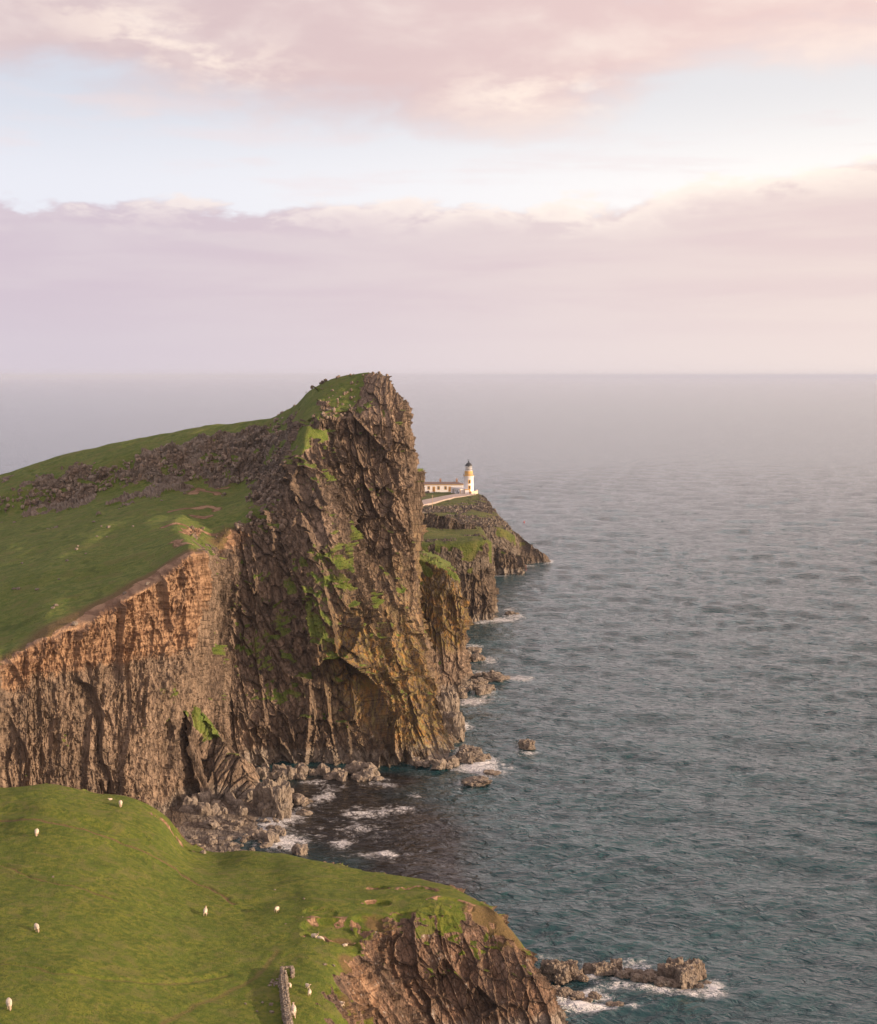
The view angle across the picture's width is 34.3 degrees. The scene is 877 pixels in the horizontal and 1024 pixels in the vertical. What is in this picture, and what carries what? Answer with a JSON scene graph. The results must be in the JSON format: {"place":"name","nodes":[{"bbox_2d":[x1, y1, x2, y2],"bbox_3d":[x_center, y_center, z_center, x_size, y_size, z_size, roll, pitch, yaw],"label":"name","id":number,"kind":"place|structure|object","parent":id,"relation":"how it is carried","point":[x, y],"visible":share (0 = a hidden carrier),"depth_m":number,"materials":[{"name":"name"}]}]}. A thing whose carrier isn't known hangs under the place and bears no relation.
{"place":"outdoors","nodes":[
{"label":"outdoors","id":0,"kind":"place"},
{"bbox_2d":[165,798,260,851],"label":"beach","id":1,"kind":"structure","parent":0,"point":[176,817],"depth_m":288.25,"materials":[{"name":"stone"}]},
{"bbox_2d":[178,805,194,812],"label":"boulder","id":2,"kind":"object","parent":1,"relation":"on","point":[186,808],"visible":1,"depth_m":294.51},
{"bbox_2d":[182,795,197,809],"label":"boulder","id":3,"kind":"object","parent":1,"relation":"on","point":[191,801],"visible":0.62,"depth_m":296.02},
{"bbox_2d":[196,791,209,803],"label":"boulder","id":4,"kind":"object","parent":1,"relation":"on","point":[204,797],"visible":0.41,"depth_m":298.56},
{"bbox_2d":[197,802,211,815],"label":"boulder","id":5,"kind":"object","parent":1,"relation":"on","point":[205,809],"visible":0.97,"depth_m":292.80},
{"bbox_2d":[203,819,219,828],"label":"boulder","id":6,"kind":"object","parent":1,"relation":"on","point":[211,824],"visible":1,"depth_m":285.57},
{"bbox_2d":[205,838,217,844],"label":"boulder","id":7,"kind":"object","parent":1,"relation":"on","point":[210,841],"visible":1,"depth_m":276.38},
{"bbox_2d":[211,804,219,814],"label":"boulder","id":8,"kind":"object","parent":1,"relation":"on","point":[214,808],"visible":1,"depth_m":293.61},
{"bbox_2d":[220,806,228,813],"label":"boulder","id":9,"kind":"object","parent":1,"relation":"on","point":[224,810],"visible":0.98,"depth_m":294.20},
{"bbox_2d":[224,791,235,801],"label":"boulder","id":10,"kind":"object","parent":1,"relation":"on","point":[228,795],"visible":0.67,"depth_m":301.46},
{"bbox_2d":[224,835,237,840],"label":"boulder","id":11,"kind":"object","parent":1,"relation":"on","point":[229,837],"visible":1,"depth_m":279.10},
{"bbox_2d":[234,820,243,826],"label":"boulder","id":12,"kind":"object","parent":1,"relation":"on","point":[238,823],"visible":1,"depth_m":287.59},
{"bbox_2d":[235,799,245,807],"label":"boulder","id":13,"kind":"object","parent":1,"relation":"on","point":[239,802],"visible":0.53,"depth_m":297.50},
{"bbox_2d":[236,805,247,815],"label":"boulder","id":14,"kind":"object","parent":1,"relation":"on","point":[241,810],"visible":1,"depth_m":293.57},
{"bbox_2d":[241,833,250,840],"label":"boulder","id":15,"kind":"object","parent":1,"relation":"on","point":[246,836],"visible":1,"depth_m":278.48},
{"bbox_2d":[245,789,252,800],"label":"boulder","id":16,"kind":"object","parent":1,"relation":"on","point":[249,794],"visible":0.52,"depth_m":302.30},
{"bbox_2d":[252,783,261,811],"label":"sea rock","id":17,"kind":"object","parent":1,"relation":"on","point":[256,798],"visible":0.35,"depth_m":296.56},
{"bbox_2d":[247,828,266,839],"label":"boulder","id":18,"kind":"object","parent":1,"relation":"on","point":[255,834],"visible":0.92,"depth_m":279.56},
{"bbox_2d":[262,830,279,842],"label":"boulder","id":19,"kind":"object","parent":1,"relation":"on","point":[270,836],"visible":0.94,"depth_m":277.72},
{"bbox_2d":[257,777,291,818],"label":"sea rock","id":20,"kind":"object","parent":1,"relation":"on","point":[272,793],"visible":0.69,"depth_m":293.31,"materials":[{"name":"stone"}]},
{"bbox_2d":[271,798,290,818],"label":"sea rock","id":21,"kind":"object","parent":1,"relation":"on","point":[285,807],"visible":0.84,"depth_m":292.65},
{"bbox_2d":[277,828,285,835],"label":"boulder","id":22,"kind":"object","parent":1,"relation":"on","point":[280,831],"visible":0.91,"depth_m":281.74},
{"bbox_2d":[293,793,304,799],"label":"boulder","id":23,"kind":"object","parent":1,"relation":"on","point":[296,795],"visible":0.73,"depth_m":305.78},
{"bbox_2d":[183,705,260,802],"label":"rock spur","id":24,"kind":"structure","parent":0,"point":[221,769],"depth_m":307.05,"materials":[{"name":"stone"}]},
{"bbox_2d":[0,372,459,814],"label":"headland","id":25,"kind":"structure","parent":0,"point":[302,637],"depth_m":345.92,"materials":[{"name":"stone"}]},
{"bbox_2d":[0,371,406,531],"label":"scree","id":26,"kind":"structure","parent":25,"relation":"on","point":[210,468],"depth_m":434.83,"materials":[{"name":"stone"}]},
{"bbox_2d":[0,782,568,1023],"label":"foreground hill","id":27,"kind":"structure","parent":0,"point":[129,931],"depth_m":198.99,"materials":[{"name":"plant"}]},
{"bbox_2d":[6,998,11,1010],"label":"sheep","id":28,"kind":"object","parent":27,"relation":"on","point":[9,1002],"visible":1,"depth_m":155.28},
{"bbox_2d":[268,966,294,1023],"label":"stone wall","id":29,"kind":"structure","parent":27,"relation":"on","point":[286,972],"depth_m":175.81,"materials":[{"name":"stone"}]},
{"bbox_2d":[291,1002,295,1015],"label":"sheep","id":30,"kind":"object","parent":27,"relation":"on","point":[293,1007],"visible":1,"depth_m":170.86},
{"bbox_2d":[0,377,876,1023],"bbox_3d":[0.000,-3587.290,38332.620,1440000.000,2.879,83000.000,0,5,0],"label":"sea","id":31,"kind":"structure","parent":0,"point":[680,649],"depth_m":419.95,"materials":[{"name":"liquid"}]},
{"bbox_2d":[256,767,265,779],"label":"boulder","id":32,"kind":"object","parent":31,"relation":"in","point":[259,770],"visible":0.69,"depth_m":322.49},
{"bbox_2d":[260,770,267,779],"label":"boulder","id":33,"kind":"object","parent":31,"relation":"in","point":[264,775],"visible":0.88,"depth_m":321.94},
{"bbox_2d":[259,842,272,848],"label":"boulder","id":34,"kind":"object","parent":31,"relation":"in","point":[264,845],"visible":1,"depth_m":275.06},
{"bbox_2d":[261,762,270,771],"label":"boulder","id":35,"kind":"object","parent":31,"relation":"in","point":[264,764],"visible":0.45,"depth_m":327.54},
{"bbox_2d":[268,770,279,778],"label":"boulder","id":36,"kind":"object","parent":31,"relation":"in","point":[273,774],"visible":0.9,"depth_m":322.07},
{"bbox_2d":[273,825,280,831],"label":"boulder","id":37,"kind":"object","parent":31,"relation":"in","point":[276,827],"visible":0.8,"depth_m":284.90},
{"bbox_2d":[274,763,286,770],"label":"boulder","id":38,"kind":"object","parent":31,"relation":"in","point":[282,767],"visible":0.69,"depth_m":324.24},
{"bbox_2d":[278,770,287,779],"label":"boulder","id":39,"kind":"object","parent":31,"relation":"in","point":[282,774],"visible":0.83,"depth_m":321.58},
{"bbox_2d":[287,767,296,779],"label":"boulder","id":40,"kind":"object","parent":31,"relation":"in","point":[291,772],"visible":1,"depth_m":321.88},
{"bbox_2d":[291,843,308,855],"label":"boulder","id":41,"kind":"object","parent":31,"relation":"in","point":[299,849],"visible":1,"depth_m":271.05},
{"bbox_2d":[294,796,307,804],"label":"boulder","id":42,"kind":"object","parent":31,"relation":"in","point":[300,800],"visible":1,"depth_m":302.36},
{"bbox_2d":[296,772,306,779],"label":"boulder","id":43,"kind":"object","parent":31,"relation":"in","point":[300,776],"visible":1,"depth_m":321.48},
{"bbox_2d":[295,762,308,775],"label":"boulder","id":44,"kind":"object","parent":31,"relation":"in","point":[301,767],"visible":0.71,"depth_m":324.36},
{"bbox_2d":[300,810,312,815],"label":"boulder","id":45,"kind":"object","parent":31,"relation":"in","point":[306,813],"visible":1,"depth_m":295.08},
{"bbox_2d":[308,768,316,775],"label":"boulder","id":46,"kind":"object","parent":31,"relation":"in","point":[312,772],"visible":1,"depth_m":324.93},
{"bbox_2d":[317,763,327,774],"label":"boulder","id":47,"kind":"object","parent":31,"relation":"in","point":[321,765],"visible":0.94,"depth_m":325.76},
{"bbox_2d":[321,766,329,775],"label":"boulder","id":48,"kind":"object","parent":31,"relation":"in","point":[325,770],"visible":0.81,"depth_m":324.69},
{"bbox_2d":[323,774,332,779],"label":"boulder","id":49,"kind":"object","parent":31,"relation":"in","point":[328,777],"visible":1,"depth_m":321.14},
{"bbox_2d":[336,772,346,780],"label":"boulder","id":50,"kind":"object","parent":31,"relation":"in","point":[340,776],"visible":1,"depth_m":320.37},
{"bbox_2d":[344,766,353,773],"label":"boulder","id":51,"kind":"object","parent":31,"relation":"in","point":[348,769],"visible":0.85,"depth_m":326.06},
{"bbox_2d":[349,760,362,774],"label":"boulder","id":52,"kind":"object","parent":31,"relation":"in","point":[356,766],"visible":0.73,"depth_m":325.93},
{"bbox_2d":[354,774,362,780],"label":"boulder","id":53,"kind":"object","parent":31,"relation":"in","point":[358,777],"visible":1,"depth_m":319.80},
{"bbox_2d":[359,762,376,771],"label":"boulder","id":54,"kind":"object","parent":31,"relation":"in","point":[366,765],"visible":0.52,"depth_m":325.43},
{"bbox_2d":[362,770,375,779],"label":"boulder","id":55,"kind":"object","parent":31,"relation":"on","point":[368,772],"visible":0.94,"depth_m":321.51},
{"bbox_2d":[364,773,373,780],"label":"boulder","id":56,"kind":"object","parent":31,"relation":"in","point":[369,777],"visible":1,"depth_m":320.01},
{"bbox_2d":[362,767,376,773],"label":"boulder","id":57,"kind":"object","parent":31,"relation":"in","point":[368,769],"visible":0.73,"depth_m":322.88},
{"bbox_2d":[373,776,383,780],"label":"boulder","id":58,"kind":"object","parent":31,"relation":"in","point":[376,778],"visible":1,"depth_m":319.90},
{"bbox_2d":[409,756,419,764],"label":"boulder","id":59,"kind":"object","parent":31,"relation":"in","point":[414,759],"visible":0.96,"depth_m":334.63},
{"bbox_2d":[422,761,429,767],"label":"boulder","id":60,"kind":"object","parent":31,"relation":"in","point":[425,764],"visible":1,"depth_m":332.48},
{"bbox_2d":[431,758,446,769],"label":"boulder","id":61,"kind":"object","parent":31,"relation":"in","point":[437,764],"visible":1,"depth_m":330.40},
{"bbox_2d":[436,688,459,714],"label":"sea rock","id":62,"kind":"object","parent":31,"relation":"on","point":[448,700],"visible":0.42,"depth_m":362.60,"materials":[{"name":"stone"}]},
{"bbox_2d":[446,762,452,768],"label":"boulder","id":63,"kind":"object","parent":31,"relation":"in","point":[449,766],"visible":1,"depth_m":330.83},
{"bbox_2d":[445,755,459,767],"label":"boulder","id":64,"kind":"object","parent":31,"relation":"in","point":[453,760],"visible":0.86,"depth_m":332.71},
{"bbox_2d":[442,711,465,741],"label":"sea rock","id":65,"kind":"object","parent":31,"relation":"in","point":[453,723],"visible":0.69,"depth_m":354.90,"materials":[{"name":"stone"}]},
{"bbox_2d":[459,692,467,698],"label":"boulder","id":66,"kind":"object","parent":31,"relation":"in","point":[462,695],"visible":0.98,"depth_m":402.11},
{"bbox_2d":[458,751,476,763],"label":"sea rock","id":67,"kind":"object","parent":31,"relation":"in","point":[466,757],"visible":0.98,"depth_m":334.96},
{"bbox_2d":[456,744,482,755],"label":"sea rock","id":68,"kind":"object","parent":31,"relation":"in","point":[467,748],"visible":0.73,"depth_m":337.53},
{"bbox_2d":[466,647,477,651],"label":"boulder","id":69,"kind":"object","parent":31,"relation":"in","point":[472,649],"visible":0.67,"depth_m":468.89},
{"bbox_2d":[470,655,480,661],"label":"boulder","id":70,"kind":"object","parent":31,"relation":"in","point":[474,658],"visible":0.91,"depth_m":455.27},
{"bbox_2d":[470,673,482,678],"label":"sea rock","id":71,"kind":"object","parent":31,"relation":"in","point":[476,675],"visible":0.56,"depth_m":429.20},
{"bbox_2d":[461,776,492,786],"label":"sea rock","id":72,"kind":"object","parent":31,"relation":"in","point":[476,781],"visible":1,"depth_m":317.15,"materials":[{"name":"stone"}]},
{"bbox_2d":[473,753,485,761],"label":"sea rock","id":73,"kind":"object","parent":31,"relation":"in","point":[480,757],"visible":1,"depth_m":335.50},
{"bbox_2d":[470,677,488,685],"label":"sea rock","id":74,"kind":"object","parent":31,"relation":"in","point":[479,681],"visible":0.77,"depth_m":418.30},
{"bbox_2d":[476,687,484,694],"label":"boulder","id":75,"kind":"object","parent":31,"relation":"in","point":[479,691],"visible":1,"depth_m":406.90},
{"bbox_2d":[474,685,491,693],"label":"sea rock","id":76,"kind":"object","parent":31,"relation":"in","point":[487,689],"visible":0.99,"depth_m":408.73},
{"bbox_2d":[483,769,500,774],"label":"sea rock","id":77,"kind":"object","parent":31,"relation":"in","point":[489,772],"visible":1,"depth_m":325.79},
{"bbox_2d":[481,670,509,681],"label":"sea rock","id":78,"kind":"object","parent":31,"relation":"in","point":[491,675],"visible":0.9,"depth_m":425.08,"materials":[{"name":"stone"}]},
{"bbox_2d":[517,738,534,749],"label":"sea rock","id":79,"kind":"object","parent":31,"relation":"in","point":[522,743],"visible":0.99,"depth_m":348.36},
{"bbox_2d":[525,744,535,749],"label":"sea rock","id":80,"kind":"object","parent":31,"relation":"in","point":[530,747],"visible":1,"depth_m":347.21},
{"bbox_2d":[539,959,548,974],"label":"sea rock","id":81,"kind":"object","parent":31,"relation":"in","point":[542,967],"visible":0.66,"depth_m":216.23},
{"bbox_2d":[543,959,563,981],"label":"sea rock","id":82,"kind":"object","parent":31,"relation":"in","point":[550,968],"visible":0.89,"depth_m":215.02,"materials":[{"name":"stone"}]},
{"bbox_2d":[553,974,564,984],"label":"sea rock","id":83,"kind":"object","parent":31,"relation":"in","point":[558,979],"visible":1,"depth_m":213.56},
{"bbox_2d":[554,964,571,982],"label":"sea rock","id":84,"kind":"object","parent":31,"relation":"in","point":[564,971],"visible":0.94,"depth_m":214.26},
{"bbox_2d":[556,986,572,997],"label":"sea rock","id":85,"kind":"object","parent":31,"relation":"in","point":[565,991],"visible":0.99,"depth_m":208.72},
{"bbox_2d":[561,959,577,976],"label":"sea rock","id":86,"kind":"object","parent":31,"relation":"in","point":[572,964],"visible":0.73,"depth_m":215.38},
{"bbox_2d":[569,991,584,999],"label":"sea rock","id":87,"kind":"object","parent":31,"relation":"in","point":[577,995],"visible":1,"depth_m":208.31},
{"bbox_2d":[570,968,583,979],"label":"sea rock","id":88,"kind":"object","parent":31,"relation":"in","point":[575,974],"visible":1,"depth_m":215.20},
{"bbox_2d":[577,975,588,981],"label":"sea rock","id":89,"kind":"object","parent":31,"relation":"in","point":[583,978],"visible":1,"depth_m":214.48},
{"bbox_2d":[581,997,592,1002],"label":"sea rock","id":90,"kind":"object","parent":31,"relation":"in","point":[587,999],"visible":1,"depth_m":207.51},
{"bbox_2d":[582,962,593,973],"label":"sea rock","id":91,"kind":"object","parent":31,"relation":"in","point":[587,968],"visible":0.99,"depth_m":217.30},
{"bbox_2d":[588,991,601,999],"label":"sea rock","id":92,"kind":"object","parent":31,"relation":"in","point":[595,995],"visible":1,"depth_m":208.53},
{"bbox_2d":[591,961,609,975],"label":"sea rock","id":93,"kind":"object","parent":31,"relation":"in","point":[599,968],"visible":1,"depth_m":216.54,"materials":[{"name":"stone"}]},
{"bbox_2d":[604,962,617,974],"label":"sea rock","id":94,"kind":"object","parent":31,"relation":"in","point":[612,967],"visible":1,"depth_m":216.74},
{"bbox_2d":[610,958,622,970],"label":"sea rock","id":95,"kind":"object","parent":31,"relation":"in","point":[618,962],"visible":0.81,"depth_m":218.02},
{"bbox_2d":[612,1001,623,1006],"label":"sea rock","id":96,"kind":"object","parent":31,"relation":"in","point":[617,1003],"visible":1,"depth_m":206.09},
{"bbox_2d":[614,969,629,978],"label":"sea rock","id":97,"kind":"object","parent":31,"relation":"in","point":[621,974],"visible":1,"depth_m":215.30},
{"bbox_2d":[623,968,635,975],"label":"sea rock","id":98,"kind":"object","parent":31,"relation":"in","point":[630,970],"visible":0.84,"depth_m":216.51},
{"bbox_2d":[630,973,643,981],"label":"sea rock","id":99,"kind":"object","parent":31,"relation":"in","point":[636,977],"visible":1,"depth_m":213.94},
{"bbox_2d":[641,971,656,982],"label":"sea rock","id":100,"kind":"object","parent":31,"relation":"in","point":[650,976],"visible":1,"depth_m":213.96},
{"bbox_2d":[656,963,664,976],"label":"sea rock","id":101,"kind":"object","parent":31,"relation":"in","point":[660,969],"visible":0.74,"depth_m":216.07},
{"bbox_2d":[654,976,669,986],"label":"sea rock","id":102,"kind":"object","parent":31,"relation":"in","point":[659,981],"visible":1,"depth_m":212.69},
{"bbox_2d":[666,978,677,987],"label":"sea rock","id":103,"kind":"object","parent":31,"relation":"in","point":[671,983],"visible":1,"depth_m":212.28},
{"bbox_2d":[663,957,684,978],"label":"sea rock","id":104,"kind":"object","parent":31,"relation":"in","point":[670,965],"visible":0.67,"depth_m":214.43,"materials":[{"name":"stone"}]},
{"bbox_2d":[674,964,697,989],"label":"sea rock","id":105,"kind":"object","parent":31,"relation":"in","point":[685,977],"visible":1,"depth_m":212.11,"materials":[{"name":"stone"}]},
{"bbox_2d":[684,958,703,980],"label":"sea rock","id":106,"kind":"object","parent":31,"relation":"in","point":[697,964],"visible":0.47,"depth_m":214.99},
{"bbox_2d":[695,982,703,987],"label":"sea rock","id":107,"kind":"object","parent":31,"relation":"in","point":[699,985],"visible":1,"depth_m":211.90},
{"bbox_2d":[702,962,706,978],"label":"sea rock","id":108,"kind":"object","parent":31,"relation":"in","point":[704,976],"visible":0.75,"depth_m":215.47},
{"bbox_2d":[0,0,876,376],"label":"sky","id":109,"kind":"structure","parent":0,"point":[189,188],"materials":[{"name":"pink"}]},
{"bbox_2d":[419,550,473,693],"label":"orange cliff","id":110,"kind":"structure","parent":0,"point":[444,602],"depth_m":421.85,"materials":[{"name":"stone"}]},
{"bbox_2d":[422,493,475,505],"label":"path","id":111,"kind":"structure","parent":0,"point":[437,499],"depth_m":778.44,"materials":[{"name":"concrete"}]},
{"bbox_2d":[421,526,499,621],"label":"terrace cliff","id":112,"kind":"structure","parent":0,"point":[467,554],"depth_m":536.64,"materials":[{"name":"stone"}]},
{"bbox_2d":[421,513,477,528],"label":"rock outcrop","id":113,"kind":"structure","parent":112,"relation":"on","point":[432,520],"depth_m":587.39,"materials":[{"name":"stone"}]},
{"bbox_2d":[421,491,527,574],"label":"lighthouse point","id":114,"kind":"structure","parent":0,"point":[483,514],"depth_m":675.75,"materials":[{"name":"stone"}]},
{"bbox_2d":[424,478,463,492],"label":"cottage","id":115,"kind":"structure","parent":114,"relation":"on","point":[433,487],"depth_m":824.47,"materials":[{"name":"white paint"}]},
{"bbox_2d":[451,487,464,493],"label":"shed","id":116,"kind":"structure","parent":114,"relation":"on","point":[457,490],"depth_m":809.02,"materials":[{"name":"white paint"}]},
{"bbox_2d":[463,459,473,493],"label":"lighthouse","id":117,"kind":"object","parent":114,"relation":"on","point":[468,476],"visible":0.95,"depth_m":805.65,"materials":[{"name":"white paint"}]},
{"bbox_2d":[513,531,550,563],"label":"ledge","id":118,"kind":"object","parent":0,"point":[530,553],"visible":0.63,"depth_m":695.78,"materials":[{"name":"stone"}]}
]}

